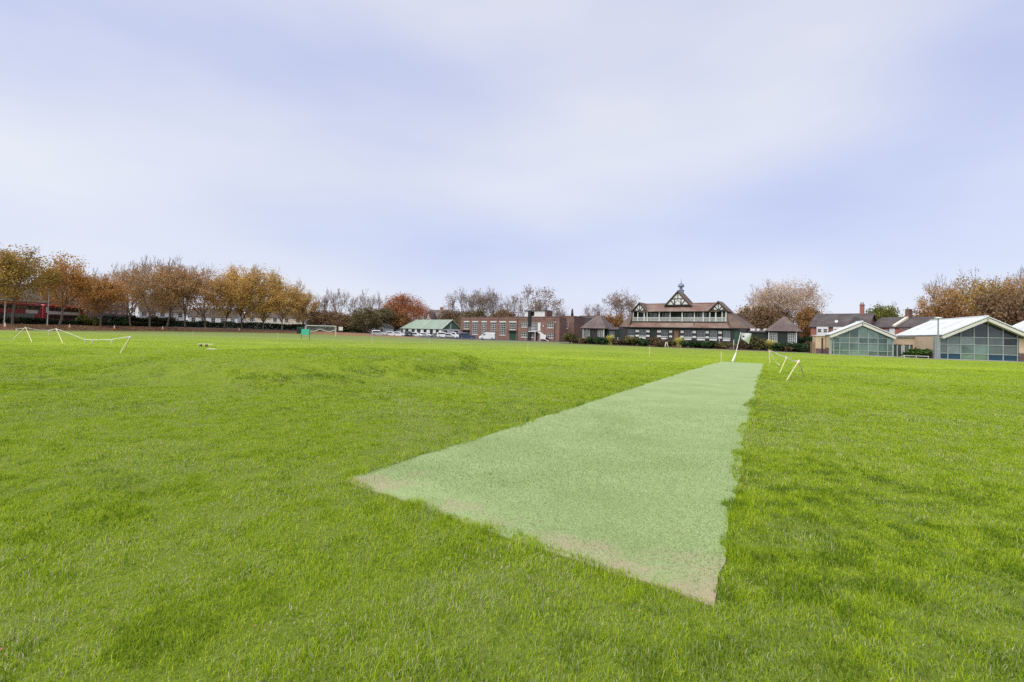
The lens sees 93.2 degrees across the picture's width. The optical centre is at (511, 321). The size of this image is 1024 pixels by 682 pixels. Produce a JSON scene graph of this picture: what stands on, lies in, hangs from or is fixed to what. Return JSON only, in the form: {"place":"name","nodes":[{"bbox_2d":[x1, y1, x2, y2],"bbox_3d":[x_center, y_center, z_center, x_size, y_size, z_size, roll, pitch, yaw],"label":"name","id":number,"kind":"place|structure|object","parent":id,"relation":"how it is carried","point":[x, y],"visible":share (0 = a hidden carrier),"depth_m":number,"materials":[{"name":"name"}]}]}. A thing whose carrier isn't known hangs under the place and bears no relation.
{"place":"outdoors","nodes":[
{"label":"outdoors","id":0,"kind":"place"},
{"bbox_2d":[0,323,422,337],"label":"verge","id":1,"kind":"structure","parent":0,"point":[80,327],"depth_m":134.70,"materials":[{"name":"green plant"}]},
{"bbox_2d":[0,245,37,305],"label":"autumn tree","id":2,"kind":"object","parent":1,"relation":"on","point":[4,265],"visible":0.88,"depth_m":89.46,"materials":[{"name":"brown plant"}]},
{"bbox_2d":[0,244,71,324],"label":"autumn tree","id":3,"kind":"object","parent":1,"relation":"on","point":[47,276],"visible":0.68,"depth_m":93.72,"materials":[{"name":"brown plant"}]},
{"bbox_2d":[31,251,102,325],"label":"autumn tree","id":4,"kind":"object","parent":1,"relation":"on","point":[79,283],"visible":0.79,"depth_m":103.28,"materials":[{"name":"brown plant"}]},
{"bbox_2d":[75,313,90,324],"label":"shrub","id":5,"kind":"object","parent":1,"relation":"on","point":[84,317],"visible":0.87,"depth_m":112.22,"materials":[{"name":"green plant"}]},
{"bbox_2d":[0,316,169,326],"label":"hedge","id":6,"kind":"object","parent":1,"relation":"on","point":[25,320],"visible":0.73,"depth_m":107.25,"materials":[{"name":"green plant"}]},
{"bbox_2d":[64,267,118,324],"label":"autumn tree","id":7,"kind":"object","parent":1,"relation":"on","point":[95,281],"visible":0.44,"depth_m":113.08,"materials":[{"name":"brown plant"}]},
{"bbox_2d":[0,323,201,330],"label":"fallen leaves","id":8,"kind":"object","parent":1,"relation":"on","point":[90,326],"visible":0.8,"depth_m":110.23,"materials":[{"name":"brown plant"}]},
{"bbox_2d":[70,273,140,325],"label":"autumn tree","id":9,"kind":"object","parent":1,"relation":"on","point":[113,292],"visible":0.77,"depth_m":114.07,"materials":[{"name":"brown plant"}]},
{"bbox_2d":[110,317,127,325],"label":"shrub","id":10,"kind":"object","parent":1,"relation":"on","point":[116,321],"visible":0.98,"depth_m":116.89,"materials":[{"name":"green plant"}]},
{"bbox_2d":[106,261,163,326],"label":"autumn tree","id":11,"kind":"object","parent":1,"relation":"on","point":[136,296],"visible":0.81,"depth_m":123.08,"materials":[{"name":"brown plant"}]},
{"bbox_2d":[124,255,186,326],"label":"autumn tree","id":12,"kind":"object","parent":1,"relation":"on","point":[153,275],"visible":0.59,"depth_m":129.23,"materials":[{"name":"brown plant"}]},
{"bbox_2d":[140,256,202,327],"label":"autumn tree","id":13,"kind":"object","parent":1,"relation":"on","point":[178,290],"visible":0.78,"depth_m":133.35,"materials":[{"name":"brown plant"}]},
{"bbox_2d":[151,258,219,327],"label":"autumn tree","id":14,"kind":"object","parent":1,"relation":"on","point":[201,289],"visible":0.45,"depth_m":141.09,"materials":[{"name":"brown plant"}]},
{"bbox_2d":[177,264,233,327],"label":"autumn tree","id":15,"kind":"object","parent":1,"relation":"on","point":[205,299],"visible":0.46,"depth_m":147.17,"materials":[{"name":"brown plant"}]},
{"bbox_2d":[196,264,252,328],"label":"autumn tree","id":16,"kind":"object","parent":1,"relation":"on","point":[229,293],"visible":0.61,"depth_m":152.14,"materials":[{"name":"brown plant"}]},
{"bbox_2d":[214,261,268,328],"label":"autumn tree","id":17,"kind":"object","parent":1,"relation":"on","point":[246,294],"visible":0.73,"depth_m":156.14,"materials":[{"name":"brown plant"}]},
{"bbox_2d":[238,262,289,329],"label":"autumn tree","id":18,"kind":"object","parent":1,"relation":"on","point":[273,279],"visible":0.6,"depth_m":157.92,"materials":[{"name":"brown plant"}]},
{"bbox_2d":[171,320,367,331],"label":"hedge","id":19,"kind":"object","parent":1,"relation":"on","point":[260,324],"visible":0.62,"depth_m":163.60,"materials":[{"name":"green plant"}]},
{"bbox_2d":[260,276,306,330],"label":"autumn tree","id":20,"kind":"object","parent":1,"relation":"on","point":[284,296],"visible":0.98,"depth_m":158.92,"materials":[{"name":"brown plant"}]},
{"bbox_2d":[282,287,321,325],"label":"autumn tree","id":21,"kind":"object","parent":1,"relation":"on","point":[304,310],"visible":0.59,"depth_m":165.28,"materials":[{"name":"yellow plant"}]},
{"bbox_2d":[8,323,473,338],"bbox_3d":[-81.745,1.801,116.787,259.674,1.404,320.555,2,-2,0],"label":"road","id":22,"kind":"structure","parent":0,"point":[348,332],"depth_m":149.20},
{"bbox_2d":[0,301,41,318],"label":"double decker bus","id":23,"kind":"object","parent":22,"relation":"on","point":[33,311],"visible":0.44,"depth_m":100.71,"materials":[{"name":"red paint"}]},
{"bbox_2d":[41,304,86,320],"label":"double decker bus","id":24,"kind":"object","parent":22,"relation":"on","point":[68,313],"visible":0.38,"depth_m":110.77,"materials":[{"name":"red paint"}]},
{"bbox_2d":[99,315,178,325],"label":"hedge","id":25,"kind":"object","parent":22,"relation":"on","point":[140,319],"visible":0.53,"depth_m":133.11,"materials":[{"name":"green plant"}]},
{"bbox_2d":[169,321,332,330],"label":"metal railing","id":26,"kind":"object","parent":22,"relation":"on","point":[248,326],"visible":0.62,"depth_m":162.12,"materials":[{"name":"black metal"}]},
{"bbox_2d":[310,289,336,313],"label":"bare tree","id":27,"kind":"object","parent":22,"relation":"on","point":[324,304],"visible":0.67,"depth_m":184.60,"materials":[{"name":"grey plant"}]},
{"bbox_2d":[305,308,343,329],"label":"shrubby tree","id":28,"kind":"object","parent":22,"relation":"on","point":[316,317],"visible":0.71,"depth_m":164.30,"materials":[{"name":"brown plant"}]},
{"bbox_2d":[317,289,353,314],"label":"bare tree","id":29,"kind":"object","parent":22,"relation":"on","point":[342,303],"visible":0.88,"depth_m":188.45,"materials":[{"name":"grey plant"}]},
{"bbox_2d":[326,313,354,331],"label":"shrubby tree","id":30,"kind":"object","parent":22,"relation":"on","point":[340,320],"visible":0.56,"depth_m":161.77,"materials":[{"name":"brown plant"}]},
{"bbox_2d":[346,289,370,312],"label":"bare tree","id":31,"kind":"object","parent":22,"relation":"on","point":[360,302],"visible":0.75,"depth_m":195.36,"materials":[{"name":"grey plant"}]},
{"bbox_2d":[344,305,386,332],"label":"shrubby tree","id":32,"kind":"object","parent":22,"relation":"on","point":[366,317],"visible":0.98,"depth_m":159.16,"materials":[{"name":"green plant"}]},
{"bbox_2d":[366,291,391,309],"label":"bare tree","id":33,"kind":"object","parent":22,"relation":"on","point":[373,302],"visible":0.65,"depth_m":195.08,"materials":[{"name":"grey plant"}]},
{"bbox_2d":[371,304,398,329],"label":"shrubby tree","id":34,"kind":"object","parent":22,"relation":"on","point":[387,313],"visible":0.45,"depth_m":170.79,"materials":[{"name":"green plant"}]},
{"bbox_2d":[388,312,412,331],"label":"shrubby tree","id":35,"kind":"object","parent":22,"relation":"on","point":[400,323],"visible":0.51,"depth_m":172.81,"materials":[{"name":"brown plant"}]},
{"bbox_2d":[0,330,1023,681],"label":"field","id":36,"kind":"structure","parent":0,"point":[500,652],"depth_m":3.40,"materials":[{"name":"green plant"}]},
{"bbox_2d":[63,348,497,392],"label":"grassy rise","id":37,"kind":"structure","parent":36,"relation":"attached to","point":[178,370],"depth_m":14.69,"materials":[{"name":"green plant"}]},
{"bbox_2d":[349,362,762,606],"bbox_3d":[8.127,2.290,19.219,3.750,0.053,35.308,1,-2,29],"label":"cricket pitch mat","id":38,"kind":"object","parent":36,"relation":"on","point":[573,479],"visible":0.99,"depth_m":5.39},
{"bbox_2d":[732,332,740,361],"bbox_3d":[16.724,1.911,36.041,0.812,2.268,0.159,2,-2,-12],"label":"flag pole","id":39,"kind":"object","parent":36,"relation":"on","point":[733,359],"visible":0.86,"depth_m":36.00,"materials":[{"name":"white metal"}]},
{"bbox_2d":[741,333,751,343],"bbox_3d":[17.672,1.270,36.381,1.082,0.838,0.291,3,-2,-35],"label":"flag","id":40,"kind":"object","parent":39,"relation":"attached to","point":[747,337],"visible":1,"depth_m":36.40,"materials":[{"name":"white fabric"}]},
{"bbox_2d":[934,317,941,359],"bbox_3d":[48.609,1.916,55.202,0.800,4.904,0.800,2,-2,0],"label":"lamp post","id":41,"kind":"object","parent":36,"relation":"on","point":[937,318],"visible":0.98,"depth_m":55.15,"materials":[{"name":"grey metal"}]},
{"bbox_2d":[0,0,1023,325],"label":"sky","id":42,"kind":"structure","parent":0,"point":[586,151],"materials":[{"name":"blue"}]},
{"bbox_2d":[62,330,998,361],"bbox_3d":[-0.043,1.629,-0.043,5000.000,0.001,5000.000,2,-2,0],"label":"ground","id":43,"kind":"structure","parent":0,"point":[539,341],"depth_m":125.79,"materials":[{"name":"green plant"}]},
{"bbox_2d":[0,283,46,321],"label":"brick terrace","id":44,"kind":"structure","parent":43,"relation":"on","point":[26,295],"depth_m":119.75,"materials":[{"name":"red tile"}]},
{"bbox_2d":[32,268,127,319],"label":"brown roofed terrace","id":45,"kind":"structure","parent":43,"relation":"on","point":[90,315],"depth_m":143.03,"materials":[{"name":"brick"}]},
{"bbox_2d":[134,295,185,324],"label":"white terrace","id":46,"kind":"structure","parent":43,"relation":"on","point":[179,316],"depth_m":180.72,"materials":[{"name":"stone"}]},
{"bbox_2d":[187,308,244,325],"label":"white bungalow","id":47,"kind":"object","parent":43,"relation":"on","point":[215,319],"visible":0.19,"depth_m":188.77,"materials":[{"name":"stone"}]},
{"bbox_2d":[245,303,306,327],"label":"grey terrace","id":48,"kind":"structure","parent":43,"relation":"on","point":[275,319],"depth_m":203.26,"materials":[{"name":"purple tile"}]},
{"bbox_2d":[378,323,394,332],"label":"white house","id":49,"kind":"structure","parent":43,"relation":"on","point":[387,327],"depth_m":166.20,"materials":[{"name":"stone"}]},
{"bbox_2d":[381,292,433,327],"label":"copper tree","id":50,"kind":"object","parent":43,"relation":"on","point":[407,305],"visible":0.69,"depth_m":178.84,"materials":[{"name":"brown plant"}]},
{"bbox_2d":[394,319,459,333],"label":"green roofed cottage","id":51,"kind":"structure","parent":43,"relation":"on","point":[436,326],"depth_m":160.43,"materials":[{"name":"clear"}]},
{"bbox_2d":[435,309,464,323],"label":"shrubby tree","id":52,"kind":"object","parent":43,"relation":"on","point":[448,313],"visible":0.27,"depth_m":183.73,"materials":[{"name":"brown plant"}]},
{"bbox_2d":[435,286,476,322],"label":"bare tree","id":53,"kind":"object","parent":43,"relation":"on","point":[454,301],"visible":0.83,"depth_m":180.13,"materials":[{"name":"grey plant"}]},
{"bbox_2d":[459,332,474,338],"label":"parked car","id":54,"kind":"object","parent":43,"relation":"on","point":[462,335],"visible":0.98,"depth_m":127.05,"materials":[{"name":"blue paint"}]},
{"bbox_2d":[455,305,486,326],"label":"shrubby tree","id":55,"kind":"object","parent":43,"relation":"on","point":[477,313],"visible":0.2,"depth_m":169.85,"materials":[{"name":"green plant"}]},
{"bbox_2d":[464,286,498,316],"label":"autumn tree","id":56,"kind":"object","parent":43,"relation":"on","point":[481,299],"visible":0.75,"depth_m":176.53,"materials":[{"name":"grey plant"}]},
{"bbox_2d":[479,332,495,339],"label":"parked van","id":57,"kind":"object","parent":43,"relation":"on","point":[491,336],"visible":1,"depth_m":123.09,"materials":[{"name":"white paint"}]},
{"bbox_2d":[479,288,503,314],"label":"bare tree","id":58,"kind":"object","parent":43,"relation":"on","point":[492,303],"visible":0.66,"depth_m":176.16,"materials":[{"name":"grey plant"}]},
{"bbox_2d":[485,308,518,316],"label":"shrubby tree","id":59,"kind":"object","parent":43,"relation":"on","point":[503,312],"visible":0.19,"depth_m":165.41,"materials":[{"name":"brown plant"}]},
{"bbox_2d":[460,310,566,341],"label":"brick clubhouse","id":60,"kind":"structure","parent":43,"relation":"on","point":[538,325],"depth_m":135.44,"materials":[{"name":"red brick"}]},
{"bbox_2d":[500,294,526,316],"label":"bare tree","id":61,"kind":"object","parent":43,"relation":"on","point":[511,306],"visible":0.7,"depth_m":171.29,"materials":[{"name":"brown plant"}]},
{"bbox_2d":[509,284,563,316],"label":"autumn tree","id":62,"kind":"object","parent":43,"relation":"on","point":[538,304],"visible":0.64,"depth_m":166.28,"materials":[{"name":"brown plant"}]},
{"bbox_2d":[550,305,570,316],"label":"autumn tree","id":63,"kind":"object","parent":43,"relation":"on","point":[558,314],"visible":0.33,"depth_m":171.49,"materials":[{"name":"brown plant"}]},
{"bbox_2d":[561,316,584,341],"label":"brick annex","id":64,"kind":"object","parent":43,"relation":"on","point":[574,324],"visible":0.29,"depth_m":135.22,"materials":[{"name":"brown brick"}]},
{"bbox_2d":[581,303,606,317],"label":"bare tree","id":65,"kind":"object","parent":43,"relation":"on","point":[592,311],"visible":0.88,"depth_m":157.68,"materials":[{"name":"brown plant"}]},
{"bbox_2d":[580,316,615,343],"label":"pavilion hut","id":66,"kind":"object","parent":43,"relation":"on","point":[596,326],"visible":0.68,"depth_m":100.63,"materials":[{"name":"brown tile"}]},
{"bbox_2d":[606,327,618,344],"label":"pavilion link","id":67,"kind":"object","parent":43,"relation":"on","point":[613,332],"visible":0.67,"depth_m":98.58,"materials":[{"name":"black paint"}]},
{"bbox_2d":[603,311,623,326],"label":"shrubby tree","id":68,"kind":"object","parent":43,"relation":"on","point":[616,321],"visible":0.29,"depth_m":131.35,"materials":[{"name":"brown plant"}]},
{"bbox_2d":[601,287,638,319],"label":"autumn tree","id":69,"kind":"object","parent":43,"relation":"on","point":[628,305],"visible":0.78,"depth_m":140.80,"materials":[{"name":"brown plant"}]},
{"bbox_2d":[618,282,756,348],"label":"sports pavilion","id":70,"kind":"structure","parent":43,"relation":"on","point":[680,313],"depth_m":91.14,"materials":[{"name":"brown brick"}]},
{"bbox_2d":[565,343,809,352],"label":"flower bed","id":71,"kind":"object","parent":43,"relation":"on","point":[692,347],"visible":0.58,"depth_m":84.69,"materials":[{"name":"soil"}]},
{"bbox_2d":[586,337,608,343],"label":"shrub","id":72,"kind":"object","parent":71,"relation":"on","point":[598,340],"visible":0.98,"depth_m":95.10,"materials":[{"name":"green plant"}]},
{"bbox_2d":[612,339,635,344],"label":"shrub","id":73,"kind":"object","parent":71,"relation":"on","point":[620,342],"visible":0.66,"depth_m":92.97,"materials":[{"name":"brown plant"}]},
{"bbox_2d":[623,336,637,344],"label":"shrub","id":74,"kind":"object","parent":71,"relation":"on","point":[633,339],"visible":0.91,"depth_m":91.07,"materials":[{"name":"green plant"}]},
{"bbox_2d":[629,338,649,345],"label":"shrub","id":75,"kind":"object","parent":71,"relation":"on","point":[641,342],"visible":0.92,"depth_m":89.45,"materials":[{"name":"green plant"}]},
{"bbox_2d":[646,337,666,346],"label":"shrub","id":76,"kind":"object","parent":71,"relation":"on","point":[655,341],"visible":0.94,"depth_m":87.90,"materials":[{"name":"brown plant"}]},
{"bbox_2d":[680,340,699,347],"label":"shrub","id":77,"kind":"object","parent":71,"relation":"on","point":[690,343],"visible":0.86,"depth_m":84.52,"materials":[{"name":"green plant"}]},
{"bbox_2d":[702,340,716,347],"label":"shrub","id":78,"kind":"object","parent":71,"relation":"on","point":[712,343],"visible":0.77,"depth_m":82.30,"materials":[{"name":"green plant"}]},
{"bbox_2d":[715,341,731,348],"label":"shrub","id":79,"kind":"object","parent":71,"relation":"on","point":[723,345],"visible":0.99,"depth_m":81.91,"materials":[{"name":"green plant"}]},
{"bbox_2d":[734,341,749,349],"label":"shrub","id":80,"kind":"object","parent":71,"relation":"on","point":[744,345],"visible":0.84,"depth_m":80.33,"materials":[{"name":"brown plant"}]},
{"bbox_2d":[739,335,766,349],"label":"shrub","id":81,"kind":"object","parent":71,"relation":"on","point":[757,344],"visible":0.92,"depth_m":79.03,"materials":[{"name":"green plant"}]},
{"bbox_2d":[766,342,807,351],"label":"shrub","id":82,"kind":"object","parent":71,"relation":"on","point":[778,345],"visible":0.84,"depth_m":76.07,"materials":[{"name":"green plant"}]},
{"bbox_2d":[747,328,767,349],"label":"pavilion link","id":83,"kind":"object","parent":43,"relation":"on","point":[762,333],"visible":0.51,"depth_m":82.88,"materials":[{"name":"black paint"}]},
{"bbox_2d":[734,302,789,328],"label":"shrubby tree","id":84,"kind":"object","parent":43,"relation":"on","point":[757,317],"visible":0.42,"depth_m":101.58,"materials":[{"name":"brown plant"}]},
{"bbox_2d":[735,275,831,326],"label":"autumn tree","id":85,"kind":"object","parent":43,"relation":"on","point":[776,300],"visible":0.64,"depth_m":104.09,"materials":[{"name":"brown plant"}]},
{"bbox_2d":[765,317,802,350],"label":"pavilion hut","id":86,"kind":"object","parent":43,"relation":"on","point":[783,330],"visible":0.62,"depth_m":80.12,"materials":[{"name":"green paint"}]},
{"bbox_2d":[791,302,821,337],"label":"shrubby tree","id":87,"kind":"object","parent":43,"relation":"on","point":[805,320],"visible":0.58,"depth_m":95.71,"materials":[{"name":"brown plant"}]},
{"bbox_2d":[808,302,876,336],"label":"red brick terrace house","id":88,"kind":"structure","parent":43,"relation":"on","point":[821,324],"depth_m":86.45,"materials":[{"name":"tile"}]},
{"bbox_2d":[812,321,896,355],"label":"sports hall wing","id":89,"kind":"structure","parent":43,"relation":"on","point":[861,338],"depth_m":64.89,"materials":[{"name":"glass"}]},
{"bbox_2d":[865,302,904,319],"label":"green tree","id":90,"kind":"object","parent":43,"relation":"on","point":[879,311],"visible":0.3,"depth_m":116.54,"materials":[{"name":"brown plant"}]},
{"bbox_2d":[894,336,914,356],"bbox_3d":[53.290,3.445,66.390,3.930,2.780,4.550,1,-2,21],"label":"sports hall link","id":91,"kind":"object","parent":43,"relation":"on","point":[905,343],"visible":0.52,"depth_m":64.67,"materials":[{"name":"brick"}]},
{"bbox_2d":[871,309,938,344],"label":"red brick terrace house","id":92,"kind":"structure","parent":43,"relation":"on","point":[895,325],"depth_m":80.88,"materials":[{"name":"tile"}]},
{"bbox_2d":[905,274,971,313],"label":"autumn tree","id":93,"kind":"object","parent":43,"relation":"on","point":[932,294],"visible":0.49,"depth_m":99.66,"materials":[{"name":"brown plant"}]},
{"bbox_2d":[907,293,979,318],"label":"shrubby tree","id":94,"kind":"object","parent":43,"relation":"on","point":[949,311],"visible":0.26,"depth_m":84.72,"materials":[{"name":"brown plant"}]},
{"bbox_2d":[895,315,1023,361],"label":"sports hall wing","id":95,"kind":"structure","parent":43,"relation":"on","point":[985,337],"depth_m":56.93,"materials":[{"name":"white metal"}]},
{"bbox_2d":[943,267,1019,315],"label":"autumn tree","id":96,"kind":"object","parent":43,"relation":"on","point":[979,286],"visible":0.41,"depth_m":91.87,"materials":[{"name":"brown plant"}]},
{"bbox_2d":[962,288,1023,325],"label":"shrubby tree","id":97,"kind":"object","parent":43,"relation":"on","point":[1008,310],"visible":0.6,"depth_m":82.66,"materials":[{"name":"brown plant"}]},
{"bbox_2d":[997,264,1023,323],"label":"autumn tree","id":98,"kind":"object","parent":43,"relation":"on","point":[1021,282],"visible":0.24,"depth_m":89.28,"materials":[{"name":"brown plant"}]},
{"bbox_2d":[375,336,1010,361],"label":"path","id":99,"kind":"structure","parent":0,"point":[768,351],"depth_m":72.33,"materials":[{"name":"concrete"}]},
{"bbox_2d":[814,353,1018,361],"bbox_3d":[55.667,4.585,58.104,32.793,0.032,7.390,1,-2,29],"label":"apron","id":100,"kind":"object","parent":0,"point":[930,358],"visible":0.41,"depth_m":58.91,"materials":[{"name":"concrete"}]},
{"bbox_2d":[901,351,927,357],"bbox_3d":[51.558,4.167,61.833,2.499,0.908,3.648,1,-2,19],"label":"shrub","id":101,"kind":"object","parent":100,"relation":"on","point":[911,353],"visible":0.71,"depth_m":62.15,"materials":[{"name":"green plant"}]},
{"bbox_2d":[906,347,932,355],"bbox_3d":[52.616,3.940,61.565,6.054,1.460,4.350,3,-2,-38],"label":"shrub","id":102,"kind":"object","parent":100,"relation":"on","point":[920,352],"visible":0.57,"depth_m":60.59,"materials":[{"name":"green plant"}]},
{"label":"wooden stake","id":103,"kind":"object","parent":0,"visible":0},
{"bbox_2d":[1,327,129,343],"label":"barrier tape","id":104,"kind":"object","parent":103,"relation":"attached to","point":[72,334],"visible":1,"depth_m":32.95,"materials":[{"name":"plastic"}]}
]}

